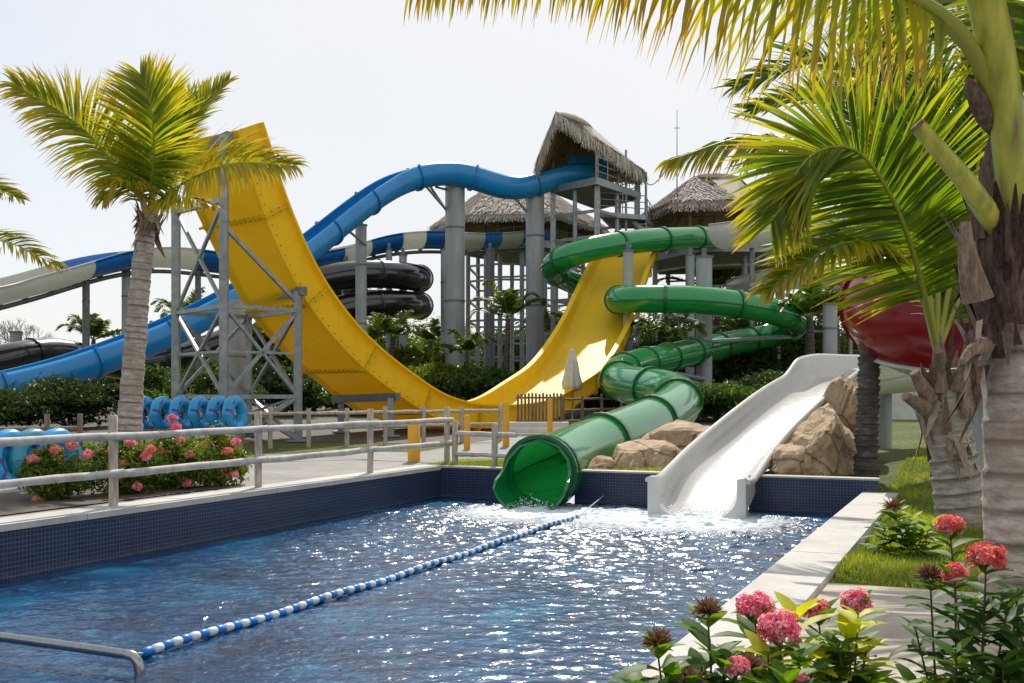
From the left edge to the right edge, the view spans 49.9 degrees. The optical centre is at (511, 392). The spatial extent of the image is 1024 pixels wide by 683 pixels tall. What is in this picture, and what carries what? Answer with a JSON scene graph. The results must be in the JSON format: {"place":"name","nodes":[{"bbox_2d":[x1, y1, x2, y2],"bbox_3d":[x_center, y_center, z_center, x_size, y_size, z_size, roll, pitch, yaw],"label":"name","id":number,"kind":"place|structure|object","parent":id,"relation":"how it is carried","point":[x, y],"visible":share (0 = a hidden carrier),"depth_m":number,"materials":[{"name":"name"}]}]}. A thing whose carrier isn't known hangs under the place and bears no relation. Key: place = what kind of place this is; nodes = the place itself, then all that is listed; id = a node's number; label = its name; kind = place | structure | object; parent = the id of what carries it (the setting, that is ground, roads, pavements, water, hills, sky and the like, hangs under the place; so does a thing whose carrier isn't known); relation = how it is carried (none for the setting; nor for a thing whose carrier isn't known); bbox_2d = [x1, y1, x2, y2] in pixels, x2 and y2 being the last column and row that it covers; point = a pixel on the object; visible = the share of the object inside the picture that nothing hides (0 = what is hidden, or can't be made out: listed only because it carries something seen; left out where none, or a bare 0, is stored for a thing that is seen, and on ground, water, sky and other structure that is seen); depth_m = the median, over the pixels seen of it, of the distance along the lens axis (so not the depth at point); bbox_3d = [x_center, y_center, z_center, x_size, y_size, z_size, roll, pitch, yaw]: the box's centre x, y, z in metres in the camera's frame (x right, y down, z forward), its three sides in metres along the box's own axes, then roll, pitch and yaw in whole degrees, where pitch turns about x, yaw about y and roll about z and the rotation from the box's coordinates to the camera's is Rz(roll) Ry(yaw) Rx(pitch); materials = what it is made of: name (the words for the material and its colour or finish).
{"place":"outdoors","nodes":[
{"label":"outdoors","id":0,"kind":"place"},
{"bbox_2d":[0,457,426,517],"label":"path","id":1,"kind":"structure","parent":0,"point":[280,472],"depth_m":19.59,"materials":[{"name":"grey concrete"}]},
{"bbox_2d":[0,429,33,479],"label":"swim ring","id":2,"kind":"object","parent":1,"relation":"on","point":[5,474],"visible":0.29,"depth_m":17.68,"materials":[{"name":"plastic"}]},
{"bbox_2d":[7,428,44,475],"bbox_3d":[-7.909,1.092,18.192,0.408,1.016,0.990,0,0,22],"label":"swim ring","id":3,"kind":"object","parent":1,"relation":"on","point":[16,455],"visible":0.34,"depth_m":17.80,"materials":[{"name":"teal plastic"}]},
{"bbox_2d":[0,413,82,452],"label":"ring rack","id":4,"kind":"object","parent":1,"relation":"on","point":[78,427],"visible":0.47,"depth_m":19.40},
{"bbox_2d":[34,428,82,463],"bbox_3d":[-7.641,1.093,18.494,0.408,1.016,0.990,0,0,26],"label":"swim ring","id":5,"kind":"object","parent":1,"relation":"on","point":[55,431],"visible":0.12,"depth_m":18.48,"materials":[{"name":"plastic"}]},
{"bbox_2d":[0,483,225,514],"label":"planting bed","id":6,"kind":"object","parent":1,"relation":"on","point":[15,502],"visible":0.59,"depth_m":14.46,"materials":[{"name":"soil"}]},
{"bbox_2d":[12,442,108,500],"bbox_3d":[-6.054,1.045,14.607,1.316,0.865,0.982,0,0,0],"label":"flowering shrub","id":7,"kind":"object","parent":6,"relation":"on","point":[48,459],"visible":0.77,"depth_m":14.41,"materials":[{"name":"green plant"}]},
{"bbox_2d":[68,432,176,495],"bbox_3d":[-5.480,1.073,15.358,1.519,1.096,1.121,0,0,0],"label":"flowering shrub","id":8,"kind":"object","parent":6,"relation":"on","point":[132,454],"visible":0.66,"depth_m":15.18,"materials":[{"name":"green plant"}]},
{"bbox_2d":[144,414,222,489],"bbox_3d":[-5.008,0.984,16.233,1.370,1.368,1.032,0,0,0],"label":"flowering shrub","id":9,"kind":"object","parent":6,"relation":"on","point":[181,450],"visible":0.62,"depth_m":16.06,"materials":[{"name":"green plant"}]},
{"bbox_2d":[199,421,252,485],"bbox_3d":[-4.444,0.972,16.864,0.885,1.110,0.870,0,0,0],"label":"flowering shrub","id":10,"kind":"object","parent":6,"relation":"on","point":[222,475],"visible":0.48,"depth_m":16.75,"materials":[{"name":"green plant"}]},
{"bbox_2d":[0,50,308,447],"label":"palm tree","id":11,"kind":"object","parent":1,"relation":"on","point":[148,153],"visible":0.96,"depth_m":19.71,"materials":[{"name":"plant"}]},
{"bbox_2d":[0,0,1023,509],"label":"sky","id":12,"kind":"structure","parent":0,"point":[365,93],"materials":[{"name":"white"}]},
{"bbox_2d":[427,192,610,371],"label":"slide tower","id":13,"kind":"structure","parent":0,"point":[484,213],"depth_m":76.26,"materials":[{"name":"metal"}]},
{"bbox_2d":[83,395,984,591],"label":"ground","id":14,"kind":"structure","parent":0,"point":[906,434],"depth_m":27.07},
{"bbox_2d":[9,331,22,341],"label":"support column","id":15,"kind":"structure","parent":14,"relation":"on","point":[15,336],"depth_m":55.74,"materials":[{"name":"metal"}]},
{"bbox_2d":[0,330,218,378],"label":"tube slide","id":16,"kind":"object","parent":15,"relation":"on","point":[26,351],"visible":0.29,"depth_m":55.64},
{"bbox_2d":[0,318,53,343],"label":"bare tree","id":17,"kind":"object","parent":14,"relation":"on","point":[11,329],"visible":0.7,"depth_m":78.70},
{"bbox_2d":[0,173,68,274],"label":"palm tree","id":18,"kind":"object","parent":14,"relation":"on","point":[34,253],"visible":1,"depth_m":21.49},
{"bbox_2d":[0,387,71,426],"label":"shrub","id":19,"kind":"object","parent":14,"relation":"on","point":[15,407],"visible":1,"depth_m":35.67,"materials":[{"name":"green plant"}]},
{"bbox_2d":[82,263,89,347],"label":"support column","id":20,"kind":"structure","parent":14,"relation":"on","point":[86,315],"depth_m":54.45,"materials":[{"name":"metal"}]},
{"bbox_2d":[55,313,121,384],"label":"palm tree","id":21,"kind":"object","parent":14,"relation":"on","point":[98,329],"visible":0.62,"depth_m":59.75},
{"bbox_2d":[121,270,129,333],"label":"support column","id":22,"kind":"structure","parent":14,"relation":"on","point":[125,284],"depth_m":56.99,"materials":[{"name":"metal"}]},
{"bbox_2d":[150,286,205,371],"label":"palm tree","id":23,"kind":"object","parent":14,"relation":"on","point":[183,305],"visible":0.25,"depth_m":65.28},
{"bbox_2d":[143,429,244,453],"bbox_3d":[-7.750,1.126,26.510,3.997,0.604,0.649,0,0,30],"label":"ring rack","id":24,"kind":"object","parent":14,"relation":"on","point":[242,437],"visible":0.12,"depth_m":25.30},
{"bbox_2d":[149,396,170,428],"bbox_3d":[-8.536,0.513,26.893,0.325,0.889,0.810,0,0,21],"label":"swim ring","id":25,"kind":"object","parent":24,"relation":"on","point":[158,404],"visible":0.86,"depth_m":26.65,"materials":[{"name":"plastic"}]},
{"bbox_2d":[168,396,190,428],"bbox_3d":[-7.981,0.508,26.593,0.326,0.888,0.810,0,0,21],"label":"swim ring","id":26,"kind":"object","parent":24,"relation":"on","point":[178,403],"visible":0.73,"depth_m":26.40,"materials":[{"name":"plastic"}]},
{"bbox_2d":[187,395,208,428],"bbox_3d":[-7.439,0.502,26.294,0.313,0.890,0.810,0,0,23],"label":"swim ring","id":27,"kind":"object","parent":24,"relation":"on","point":[197,403],"visible":0.79,"depth_m":26.04,"materials":[{"name":"plastic"}]},
{"bbox_2d":[206,395,225,427],"bbox_3d":[-6.928,0.496,25.994,0.284,0.891,0.810,0,0,22],"label":"swim ring","id":28,"kind":"object","parent":24,"relation":"on","point":[215,403],"visible":0.59,"depth_m":25.72,"materials":[{"name":"plastic"}]},
{"bbox_2d":[221,395,247,426],"bbox_3d":[-6.474,0.491,25.694,0.303,0.890,0.810,0,0,22],"label":"swim ring","id":29,"kind":"object","parent":24,"relation":"on","point":[236,402],"visible":0.88,"depth_m":25.52,"materials":[{"name":"plastic"}]},
{"bbox_2d":[171,131,400,443],"bbox_3d":[-6.689,-2.706,32.256,4.006,8.411,6.604,0,0,45],"label":"support scaffold","id":30,"kind":"object","parent":14,"relation":"on","point":[223,315],"visible":0.76,"depth_m":30.59,"materials":[{"name":"metal"}]},
{"bbox_2d":[341,257,349,294],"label":"support column","id":31,"kind":"structure","parent":14,"relation":"on","point":[348,290],"depth_m":67.40,"materials":[{"name":"metal"}]},
{"bbox_2d":[0,228,558,310],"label":"raft slide","id":32,"kind":"object","parent":31,"relation":"on","point":[24,287],"visible":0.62,"depth_m":58.13,"materials":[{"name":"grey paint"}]},
{"bbox_2d":[355,223,366,332],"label":"support column","id":33,"kind":"structure","parent":14,"relation":"on","point":[361,280],"depth_m":58.35,"materials":[{"name":"metal"}]},
{"bbox_2d":[0,400,728,444],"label":"planting bed","id":34,"kind":"object","parent":14,"relation":"on","point":[360,435],"visible":0.11,"depth_m":36.57,"materials":[{"name":"plant"}]},
{"bbox_2d":[7,370,119,426],"bbox_3d":[-15.300,0.234,37.790,4.146,2.030,3.760,0,0,0],"label":"shrub","id":35,"kind":"object","parent":34,"relation":"on","point":[84,397],"visible":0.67,"depth_m":37.49,"materials":[{"name":"green plant"}]},
{"bbox_2d":[112,363,194,419],"bbox_3d":[-13.006,0.043,39.842,3.430,2.304,3.122,0,0,0],"label":"shrub","id":36,"kind":"object","parent":34,"relation":"on","point":[155,382],"visible":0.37,"depth_m":39.89,"materials":[{"name":"green plant"}]},
{"bbox_2d":[166,364,269,416],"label":"shrub","id":37,"kind":"object","parent":34,"relation":"on","point":[204,385],"visible":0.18,"depth_m":43.40,"materials":[{"name":"green plant"}]},
{"bbox_2d":[229,299,244,411],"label":"support column","id":38,"kind":"structure","parent":34,"relation":"on","point":[236,365],"depth_m":34.73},
{"bbox_2d":[252,359,329,415],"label":"shrub","id":39,"kind":"object","parent":34,"relation":"on","point":[271,382],"visible":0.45,"depth_m":45.40,"materials":[{"name":"green plant"}]},
{"bbox_2d":[367,313,403,339],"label":"palm tree","id":40,"kind":"object","parent":34,"relation":"on","point":[374,331],"visible":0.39,"depth_m":59.68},
{"bbox_2d":[178,122,658,430],"bbox_3d":[0.933,-3.873,45.749,6.773,10.296,37.046,0,0,25],"label":"boomerang slide","id":41,"kind":"object","parent":34,"relation":"on","point":[344,352],"visible":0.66,"depth_m":33.01,"materials":[{"name":"plastic"}]},
{"bbox_2d":[408,361,488,399],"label":"shrub","id":42,"kind":"object","parent":34,"relation":"on","point":[432,375],"visible":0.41,"depth_m":57.34,"materials":[{"name":"green plant"}]},
{"bbox_2d":[430,329,496,400],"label":"palm tree","id":43,"kind":"object","parent":34,"relation":"on","point":[472,342],"visible":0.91,"depth_m":56.73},
{"bbox_2d":[435,361,517,400],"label":"shrub","id":44,"kind":"object","parent":34,"relation":"on","point":[471,382],"visible":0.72,"depth_m":54.95,"materials":[{"name":"green plant"}]},
{"bbox_2d":[562,348,581,423],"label":"umbrella","id":45,"kind":"object","parent":34,"relation":"on","point":[572,378],"visible":0.78,"depth_m":40.82,"materials":[{"name":"beige fabric"}]},
{"bbox_2d":[562,394,622,421],"bbox_3d":[3.456,0.619,37.501,4.777,1.302,0.106,0,0,-40],"label":"timber fence","id":46,"kind":"object","parent":34,"relation":"on","point":[601,398],"visible":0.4,"depth_m":36.53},
{"bbox_2d":[576,387,627,412],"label":"shrub","id":47,"kind":"object","parent":34,"relation":"on","point":[609,403],"visible":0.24,"depth_m":45.48,"materials":[{"name":"green plant"}]},
{"bbox_2d":[630,313,707,341],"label":"palm tree","id":48,"kind":"object","parent":34,"relation":"on","point":[667,328],"visible":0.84,"depth_m":49.40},
{"bbox_2d":[696,379,762,421],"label":"shrub","id":49,"kind":"object","parent":34,"relation":"on","point":[720,399],"visible":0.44,"depth_m":41.06,"materials":[{"name":"green plant"}]},
{"bbox_2d":[230,404,501,448],"bbox_3d":[-3.671,0.869,29.249,7.650,1.094,0.130,0,0,-28],"label":"timber fence","id":50,"kind":"object","parent":14,"relation":"on","point":[270,413],"visible":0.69,"depth_m":29.34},
{"bbox_2d":[367,309,438,357],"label":"palm tree","id":51,"kind":"object","parent":14,"relation":"on","point":[396,330],"visible":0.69,"depth_m":61.71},
{"bbox_2d":[399,249,406,361],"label":"support column","id":52,"kind":"structure","parent":14,"relation":"on","point":[403,338],"depth_m":68.20,"materials":[{"name":"metal"}]},
{"bbox_2d":[252,289,433,350],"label":"tube slide","id":53,"kind":"object","parent":52,"relation":"attached to","point":[390,303],"visible":0.48,"depth_m":66.58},
{"bbox_2d":[318,259,433,291],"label":"tube slide","id":54,"kind":"object","parent":52,"relation":"attached to","point":[339,276],"visible":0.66,"depth_m":66.31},
{"bbox_2d":[387,343,447,371],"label":"shrub","id":55,"kind":"object","parent":14,"relation":"on","point":[410,356],"visible":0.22,"depth_m":62.81,"materials":[{"name":"green plant"}]},
{"bbox_2d":[412,318,440,353],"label":"palm tree","id":56,"kind":"object","parent":14,"relation":"on","point":[426,335],"visible":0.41,"depth_m":73.66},
{"bbox_2d":[440,243,444,354],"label":"support column","id":57,"kind":"structure","parent":14,"relation":"on","point":[442,330],"depth_m":70.21,"materials":[{"name":"metal"}]},
{"bbox_2d":[0,464,898,679],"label":"swimming pool","id":58,"kind":"structure","parent":14,"relation":"in","point":[802,572],"depth_m":14.86,"materials":[{"name":"blue tile"}]},
{"bbox_2d":[0,632,145,676],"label":"handrail","id":59,"kind":"object","parent":58,"relation":"attached to","point":[135,659],"visible":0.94,"depth_m":8.01,"materials":[{"name":"silver metal"}]},
{"bbox_2d":[0,407,454,505],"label":"timber fence","id":60,"kind":"object","parent":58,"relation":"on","point":[113,473],"visible":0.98,"depth_m":15.08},
{"bbox_2d":[0,498,834,682],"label":"pool water","id":61,"kind":"structure","parent":58,"relation":"in","point":[589,593],"depth_m":10.87,"materials":[{"name":"liquid"}]},
{"bbox_2d":[138,495,603,656],"bbox_3d":[-0.496,1.933,13.966,0.269,0.181,12.386,0,0,21],"label":"lane rope","id":62,"kind":"object","parent":61,"relation":"on","point":[192,636],"visible":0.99,"depth_m":10.56,"materials":[{"name":"plastic"}]},
{"bbox_2d":[445,186,464,399],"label":"support column","id":63,"kind":"structure","parent":14,"relation":"on","point":[455,258],"depth_m":62.12,"materials":[{"name":"metal"}]},
{"bbox_2d":[0,156,606,391],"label":"flume slide","id":64,"kind":"object","parent":63,"relation":"on","point":[322,237],"visible":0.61,"depth_m":56.29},
{"bbox_2d":[452,421,516,466],"bbox_3d":[-0.571,0.985,21.360,1.552,0.874,0.209,0,0,36],"label":"timber fence","id":65,"kind":"object","parent":14,"relation":"on","point":[495,435],"visible":0.96,"depth_m":21.32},
{"bbox_2d":[264,425,709,462],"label":"walkway","id":66,"kind":"structure","parent":14,"relation":"on","point":[433,456],"depth_m":25.16,"materials":[{"name":"grey concrete"}]},
{"bbox_2d":[408,424,419,461],"bbox_3d":[-2.013,1.020,22.600,0.254,0.820,0.260,0,0,0],"label":"bollard","id":67,"kind":"object","parent":66,"relation":"on","point":[413,438],"visible":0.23,"depth_m":22.49,"materials":[{"name":"metal"}]},
{"bbox_2d":[502,422,568,436],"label":"step block","id":68,"kind":"structure","parent":66,"relation":"on","point":[525,428],"depth_m":33.88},
{"bbox_2d":[516,393,562,421],"bbox_3d":[0.875,0.587,35.002,1.495,1.187,0.066,0,0,0],"label":"palisade","id":69,"kind":"object","parent":66,"relation":"on","point":[539,397],"visible":0.62,"depth_m":34.97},
{"bbox_2d":[485,243,494,371],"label":"support column","id":70,"kind":"structure","parent":14,"relation":"on","point":[490,317],"depth_m":71.25,"materials":[{"name":"metal"}]},
{"bbox_2d":[470,328,525,371],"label":"broadleaf tree","id":71,"kind":"object","parent":14,"relation":"on","point":[516,353],"visible":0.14,"depth_m":90.21,"materials":[{"name":"green plant"}]},
{"bbox_2d":[466,277,551,370],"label":"palm tree","id":72,"kind":"object","parent":14,"relation":"on","point":[508,301],"visible":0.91,"depth_m":59.84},
{"bbox_2d":[525,194,544,364],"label":"support column","id":73,"kind":"structure","parent":14,"relation":"on","point":[534,235],"depth_m":63.92,"materials":[{"name":"metal"}]},
{"bbox_2d":[532,111,671,346],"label":"slide tower","id":74,"kind":"structure","parent":14,"relation":"on","point":[568,134],"depth_m":64.39,"materials":[{"name":"metal"}]},
{"bbox_2d":[586,455,617,469],"bbox_3d":[1.640,1.492,20.621,0.684,0.630,0.952,0,0,42],"label":"boulder","id":75,"kind":"object","parent":14,"relation":"on","point":[600,462],"visible":0.41,"depth_m":20.39,"materials":[{"name":"stone"}]},
{"bbox_2d":[622,242,633,351],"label":"support column","id":76,"kind":"structure","parent":14,"relation":"on","point":[627,266],"depth_m":50.62,"materials":[{"name":"metal"}]},
{"bbox_2d":[612,439,681,470],"bbox_3d":[2.645,1.373,21.416,1.523,0.959,2.348,0,0,0],"label":"boulder","id":77,"kind":"object","parent":14,"relation":"on","point":[639,453],"visible":0.46,"depth_m":20.79,"materials":[{"name":"stone"}]},
{"bbox_2d":[492,225,806,509],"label":"tube slide","id":78,"kind":"object","parent":14,"relation":"on","point":[651,387],"visible":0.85,"depth_m":41.60,"materials":[{"name":"plastic"}]},
{"bbox_2d":[641,420,707,449],"bbox_3d":[3.611,1.247,23.509,1.960,1.352,2.226,0,0,0],"label":"boulder","id":79,"kind":"object","parent":14,"relation":"on","point":[681,434],"visible":0.37,"depth_m":22.89,"materials":[{"name":"stone"}]},
{"bbox_2d":[633,313,738,381],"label":"broadleaf tree","id":80,"kind":"object","parent":14,"relation":"on","point":[659,316],"visible":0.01,"depth_m":83.72,"materials":[{"name":"green plant"}]},
{"bbox_2d":[685,247,694,379],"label":"support column","id":81,"kind":"structure","parent":14,"relation":"on","point":[689,268],"depth_m":57.82,"materials":[{"name":"metal"}]},
{"bbox_2d":[658,268,748,384],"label":"palm tree","id":82,"kind":"object","parent":14,"relation":"on","point":[723,274],"visible":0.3,"depth_m":73.57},
{"bbox_2d":[695,248,712,384],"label":"support column","id":83,"kind":"structure","parent":14,"relation":"on","point":[704,271],"depth_m":51.18,"materials":[{"name":"metal"}]},
{"bbox_2d":[630,244,791,386],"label":"bracket arms","id":84,"kind":"object","parent":83,"relation":"attached to","point":[723,340],"visible":0.52,"depth_m":51.67},
{"bbox_2d":[404,0,1023,654],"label":"palm tree","id":85,"kind":"object","parent":14,"relation":"on","point":[986,36],"visible":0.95,"depth_m":6.37,"materials":[{"name":"plant"}]},
{"bbox_2d":[671,321,802,384],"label":"broadleaf tree","id":86,"kind":"object","parent":14,"relation":"on","point":[732,367],"visible":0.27,"depth_m":58.43,"materials":[{"name":"green plant"}]},
{"bbox_2d":[640,173,835,340],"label":"slide tower","id":87,"kind":"structure","parent":14,"relation":"on","point":[697,201],"depth_m":67.42,"materials":[{"name":"plant"}]},
{"bbox_2d":[726,369,785,390],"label":"shrub","id":88,"kind":"object","parent":14,"relation":"on","point":[763,378],"visible":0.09,"depth_m":44.35,"materials":[{"name":"green plant"}]},
{"bbox_2d":[645,354,915,518],"bbox_3d":[7.476,0.613,24.029,15.704,3.294,4.375,0,0,-43],"label":"open slide","id":89,"kind":"object","parent":14,"relation":"on","point":[720,460],"visible":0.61,"depth_m":21.76,"materials":[{"name":"plastic"}]},
{"bbox_2d":[708,214,864,366],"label":"flume slide","id":90,"kind":"object","parent":14,"relation":"on","point":[720,236],"visible":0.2,"depth_m":59.88,"materials":[{"name":"plastic"}]},
{"bbox_2d":[769,442,807,474],"bbox_3d":[5.168,1.424,19.933,0.870,1.084,2.185,0,0,28],"label":"boulder","id":91,"kind":"object","parent":14,"relation":"on","point":[788,459],"visible":0.33,"depth_m":19.14,"materials":[{"name":"stone"}]},
{"bbox_2d":[777,273,840,354],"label":"palm tree","id":92,"kind":"object","parent":14,"relation":"on","point":[801,302],"visible":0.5,"depth_m":51.29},
{"bbox_2d":[771,312,858,370],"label":"broadleaf tree","id":93,"kind":"object","parent":14,"relation":"on","point":[818,342],"visible":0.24,"depth_m":60.40,"materials":[{"name":"green plant"}]},
{"bbox_2d":[734,68,913,477],"bbox_3d":[6.846,-2.478,20.626,5.464,8.084,2.521,0,0,0],"label":"palm tree","id":94,"kind":"object","parent":14,"relation":"on","point":[866,440],"visible":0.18,"depth_m":19.45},
{"bbox_2d":[792,403,856,475],"bbox_3d":[5.920,1.288,20.685,1.215,2.204,3.821,0,0,21],"label":"boulder","id":95,"kind":"object","parent":14,"relation":"on","point":[824,436],"visible":0.45,"depth_m":19.64,"materials":[{"name":"stone"}]},
{"bbox_2d":[822,303,837,353],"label":"support column","id":96,"kind":"structure","parent":14,"relation":"on","point":[829,328],"depth_m":49.72,"materials":[{"name":"metal"}]},
{"bbox_2d":[654,13,1023,529],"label":"palm tree","id":97,"kind":"object","parent":14,"relation":"on","point":[913,198],"visible":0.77,"depth_m":12.32,"materials":[{"name":"plant"}]},
{"bbox_2d":[822,374,857,433],"bbox_3d":[6.839,0.846,22.644,1.080,2.506,2.230,0,0,30],"label":"boulder","id":98,"kind":"object","parent":14,"relation":"on","point":[839,395],"visible":0.27,"depth_m":22.07,"materials":[{"name":"stone"}]},
{"bbox_2d":[859,496,946,557],"bbox_3d":[4.084,1.584,11.675,1.220,1.012,0.822,0,0,30],"label":"flowering shrub","id":99,"kind":"object","parent":14,"relation":"on","point":[907,542],"visible":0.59,"depth_m":11.56,"materials":[{"name":"green plant"}]},
{"bbox_2d":[838,244,982,469],"bbox_3d":[8.921,-1.474,22.096,4.875,6.203,10.112,0,0,12],"label":"tube slide","id":100,"kind":"object","parent":14,"relation":"on","point":[897,338],"visible":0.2,"depth_m":18.52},
{"bbox_2d":[892,392,983,419],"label":"boundary wall","id":101,"kind":"structure","parent":14,"relation":"on","point":[902,409],"depth_m":43.49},
{"bbox_2d":[421,446,984,592],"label":"grass","id":102,"kind":"structure","parent":0,"point":[861,553],"depth_m":11.59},
{"bbox_2d":[773,583,978,682],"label":"paving","id":103,"kind":"structure","parent":0,"point":[894,631],"depth_m":8.15,"materials":[{"name":"concrete"}]},
{"label":"flower bed","id":104,"kind":"structure","parent":0,"visible":0},
{"bbox_2d":[608,595,761,682],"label":"flowering shrub","id":105,"kind":"object","parent":104,"relation":"on","point":[695,664],"visible":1,"depth_m":3.37,"materials":[{"name":"green plant"}]},
{"bbox_2d":[706,590,847,682],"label":"flowering shrub","id":106,"kind":"object","parent":104,"relation":"on","point":[769,664],"visible":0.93,"depth_m":3.42,"materials":[{"name":"green plant"}]},
{"bbox_2d":[792,587,947,682],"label":"flowering shrub","id":107,"kind":"object","parent":104,"relation":"on","point":[850,648],"visible":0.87,"depth_m":3.71,"materials":[{"name":"green plant"}]},
{"bbox_2d":[892,644,1002,682],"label":"flowering shrub","id":108,"kind":"object","parent":104,"relation":"on","point":[907,674],"visible":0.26,"depth_m":3.94,"materials":[{"name":"green plant"}]},
{"bbox_2d":[888,514,1023,682],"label":"flowering shrub","id":109,"kind":"object","parent":104,"relation":"on","point":[974,618],"visible":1,"depth_m":3.66,"materials":[{"name":"green plant"}]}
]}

